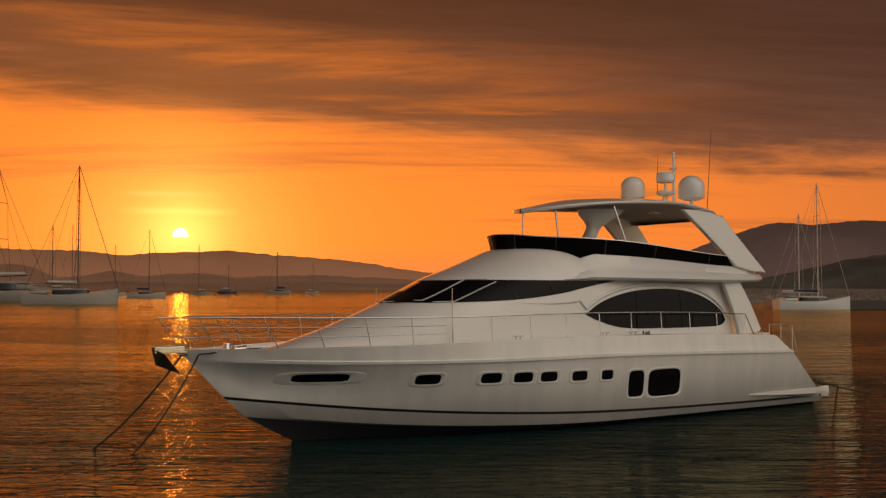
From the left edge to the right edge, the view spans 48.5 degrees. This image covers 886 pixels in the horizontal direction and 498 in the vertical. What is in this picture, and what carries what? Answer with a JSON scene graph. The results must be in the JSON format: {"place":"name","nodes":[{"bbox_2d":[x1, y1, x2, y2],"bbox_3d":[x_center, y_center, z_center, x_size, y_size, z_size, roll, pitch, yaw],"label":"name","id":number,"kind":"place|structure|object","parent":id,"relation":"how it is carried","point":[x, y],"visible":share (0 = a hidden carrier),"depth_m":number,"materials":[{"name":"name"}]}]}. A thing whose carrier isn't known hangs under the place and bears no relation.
{"place":"outdoors","nodes":[
{"label":"outdoors","id":0,"kind":"place"},
{"bbox_2d":[0,276,411,283],"bbox_3d":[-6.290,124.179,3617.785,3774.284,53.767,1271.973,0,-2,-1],"label":"ridge","id":1,"kind":"structure","parent":0,"point":[33,279],"depth_m":3527.07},
{"bbox_2d":[0,264,415,281],"bbox_3d":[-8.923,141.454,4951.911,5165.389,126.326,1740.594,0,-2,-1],"label":"ridge","id":2,"kind":"structure","parent":0,"point":[38,273],"depth_m":4826.33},
{"bbox_2d":[0,248,432,279],"bbox_3d":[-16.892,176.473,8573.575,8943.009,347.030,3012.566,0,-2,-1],"label":"ridge","id":3,"kind":"structure","parent":0,"point":[241,264],"depth_m":8192.72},
{"bbox_2d":[32,281,408,289],"bbox_3d":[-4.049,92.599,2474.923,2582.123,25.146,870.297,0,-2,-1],"label":"shore strip","id":4,"kind":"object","parent":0,"point":[106,285],"visible":0.25,"depth_m":2345.61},
{"bbox_2d":[0,290,885,497],"bbox_3d":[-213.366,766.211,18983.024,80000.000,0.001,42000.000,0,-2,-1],"label":"water","id":5,"kind":"structure","parent":0,"point":[79,383],"depth_m":24.97,"materials":[{"name":"brown liquid"}]},
{"bbox_2d":[0,171,53,300],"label":"sailboat","id":6,"kind":"object","parent":5,"relation":"on","point":[10,290],"visible":0.77,"depth_m":295.59,"materials":[{"name":"beige"}]},
{"bbox_2d":[41,228,68,288],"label":"sailboat","id":7,"kind":"object","parent":5,"relation":"on","point":[56,286],"visible":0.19,"depth_m":534.82,"materials":[{"name":"beige"}]},
{"bbox_2d":[21,165,117,304],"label":"sailboat","id":8,"kind":"object","parent":5,"relation":"on","point":[78,295],"visible":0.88,"depth_m":235.34,"materials":[{"name":"beige"}]},
{"bbox_2d":[60,227,82,288],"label":"sailboat","id":9,"kind":"object","parent":5,"relation":"in","point":[72,260],"visible":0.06,"depth_m":585.72,"materials":[{"name":"beige metal"}]},
{"bbox_2d":[101,245,125,295],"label":"sailboat","id":10,"kind":"object","parent":5,"relation":"on","point":[121,293],"visible":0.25,"depth_m":513.47,"materials":[{"name":"grey"}]},
{"bbox_2d":[126,230,165,297],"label":"sailboat","id":11,"kind":"object","parent":5,"relation":"on","point":[146,294],"visible":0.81,"depth_m":396.25,"materials":[{"name":"beige"}]},
{"bbox_2d":[191,249,209,294],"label":"sailboat","id":12,"kind":"object","parent":5,"relation":"on","point":[198,292],"visible":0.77,"depth_m":613.87,"materials":[{"name":"beige"}]},
{"bbox_2d":[217,269,236,292],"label":"sailboat","id":13,"kind":"object","parent":5,"relation":"on","point":[227,291],"visible":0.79,"depth_m":765.30,"materials":[{"name":"grey"}]},
{"bbox_2d":[267,252,291,293],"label":"sailboat","id":14,"kind":"object","parent":5,"relation":"on","point":[279,292],"visible":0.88,"depth_m":682.30,"materials":[{"name":"beige"}]},
{"bbox_2d":[305,264,318,292],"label":"sailboat","id":15,"kind":"object","parent":5,"relation":"on","point":[311,291],"visible":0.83,"depth_m":766.75,"materials":[{"name":"beige"}]},
{"bbox_2d":[182,334,820,440],"bbox_3d":[2.475,4.119,28.711,20.900,3.323,5.610,2,-3,-34],"label":"hull","id":16,"kind":"object","parent":5,"relation":"on","point":[726,372],"visible":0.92,"depth_m":25.19,"materials":[{"name":"white plastic"}]},
{"bbox_2d":[178,333,766,354],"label":"deck","id":17,"kind":"structure","parent":16,"relation":"on","point":[268,344],"depth_m":24.81,"materials":[{"name":"white plastic"}]},
{"bbox_2d":[152,344,188,373],"bbox_3d":[-6.326,2.565,22.800,0.872,0.695,0.500,2,-3,-34],"label":"anchor","id":18,"kind":"object","parent":17,"relation":"on","point":[161,359],"visible":1,"depth_m":22.66,"materials":[{"name":"silver metal"}]},
{"bbox_2d":[222,288,763,348],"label":"deck fittings","id":19,"kind":"object","parent":17,"relation":"on","point":[226,345],"visible":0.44,"depth_m":24.98,"materials":[{"name":"silver metal"}]},
{"bbox_2d":[263,249,736,348],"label":"deck house","id":20,"kind":"structure","parent":17,"relation":"on","point":[521,264],"depth_m":26.39,"materials":[{"name":"white plastic"}]},
{"bbox_2d":[379,280,724,327],"bbox_3d":[2.999,1.638,29.166,11.135,1.402,4.167,2,-3,-34],"label":"house glass","id":21,"kind":"object","parent":20,"relation":"in","point":[658,300],"visible":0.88,"depth_m":27.78,"materials":[{"name":"black glass"}]},
{"bbox_2d":[381,279,731,327],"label":"house trim","id":22,"kind":"structure","parent":20,"relation":"in","point":[593,302],"depth_m":27.93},
{"bbox_2d":[564,254,762,282],"bbox_3d":[5.537,0.646,30.929,10.500,0.824,4.926,2,-3,-34],"label":"flybridge","id":23,"kind":"object","parent":20,"relation":"on","point":[614,267],"visible":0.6,"depth_m":28.72,"materials":[{"name":"white plastic"}]},
{"bbox_2d":[522,206,626,240],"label":"hardtop supports","id":24,"kind":"object","parent":23,"relation":"on","point":[595,220],"visible":0.65,"depth_m":30.08,"materials":[{"name":"silver metal"}]},
{"bbox_2d":[487,234,756,265],"bbox_3d":[5.347,0.255,30.816,9.366,1.155,4.282,2,-3,-34],"label":"flybridge windscreen","id":25,"kind":"object","parent":23,"relation":"on","point":[579,247],"visible":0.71,"depth_m":28.10,"materials":[{"name":"black glass"}]},
{"bbox_2d":[603,209,765,272],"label":"radar arch","id":26,"kind":"structure","parent":23,"relation":"on","point":[717,231],"depth_m":30.87,"materials":[{"name":"white"}]},
{"bbox_2d":[513,198,722,225],"bbox_3d":[5.347,-1.222,30.875,7.460,0.672,4.036,2,-3,-34],"label":"hardtop","id":27,"kind":"object","parent":26,"relation":"on","point":[635,212],"visible":0.79,"depth_m":30.99,"materials":[{"name":"white"}]},
{"bbox_2d":[620,176,704,204],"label":"satellite domes","id":28,"kind":"structure","parent":27,"relation":"on","point":[691,189],"depth_m":30.95,"materials":[{"name":"white plastic"}]},
{"bbox_2d":[648,138,710,213],"bbox_3d":[7.618,-2.412,32.434,2.160,2.935,1.097,0,-2,-12],"label":"radar mast","id":29,"kind":"object","parent":27,"relation":"on","point":[664,178],"visible":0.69,"depth_m":32.08,"materials":[{"name":"white metal"}]},
{"bbox_2d":[721,283,768,334],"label":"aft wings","id":30,"kind":"object","parent":17,"relation":"on","point":[738,301],"visible":0.23,"depth_m":30.64},
{"bbox_2d":[273,366,682,399],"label":"hull windows","id":31,"kind":"structure","parent":16,"relation":"attached to","point":[660,382],"depth_m":25.67,"materials":[{"name":"black glass"}]},
{"bbox_2d":[157,312,800,362],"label":"rails","id":32,"kind":"object","parent":16,"relation":"on","point":[230,317],"visible":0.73,"depth_m":24.00,"materials":[{"name":"silver metal"}]},
{"bbox_2d":[93,345,867,453],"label":"mooring lines","id":33,"kind":"object","parent":16,"relation":"attached to","point":[142,403],"visible":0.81,"depth_m":22.92,"materials":[{"name":"grey fabric"}]},
{"bbox_2d":[749,385,828,395],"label":"swim platform","id":34,"kind":"structure","parent":16,"relation":"on","point":[822,390],"depth_m":31.65,"materials":[{"name":"white plastic"}]},
{"bbox_2d":[764,213,822,306],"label":"sailboat","id":35,"kind":"object","parent":5,"relation":"on","point":[768,302],"visible":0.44,"depth_m":207.57,"materials":[{"name":"grey"}]},
{"bbox_2d":[773,183,849,309],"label":"sailboat","id":36,"kind":"object","parent":5,"relation":"on","point":[817,302],"visible":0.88,"depth_m":176.89,"materials":[{"name":"white"}]},
{"bbox_2d":[744,288,885,308],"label":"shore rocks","id":37,"kind":"object","parent":5,"relation":"in","point":[867,298],"visible":0.5,"depth_m":323.34,"materials":[{"name":"stone"}]},
{"bbox_2d":[0,0,885,272],"label":"sky","id":38,"kind":"structure","parent":0,"point":[398,134],"materials":[{"name":"orange"}]},
{"bbox_2d":[691,220,885,277],"bbox_3d":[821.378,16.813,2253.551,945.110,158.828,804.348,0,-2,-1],"label":"hill","id":39,"kind":"structure","parent":0,"point":[766,245],"depth_m":2104.88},
{"bbox_2d":[741,254,885,288],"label":"hill","id":40,"kind":"structure","parent":0,"point":[869,272],"depth_m":691.88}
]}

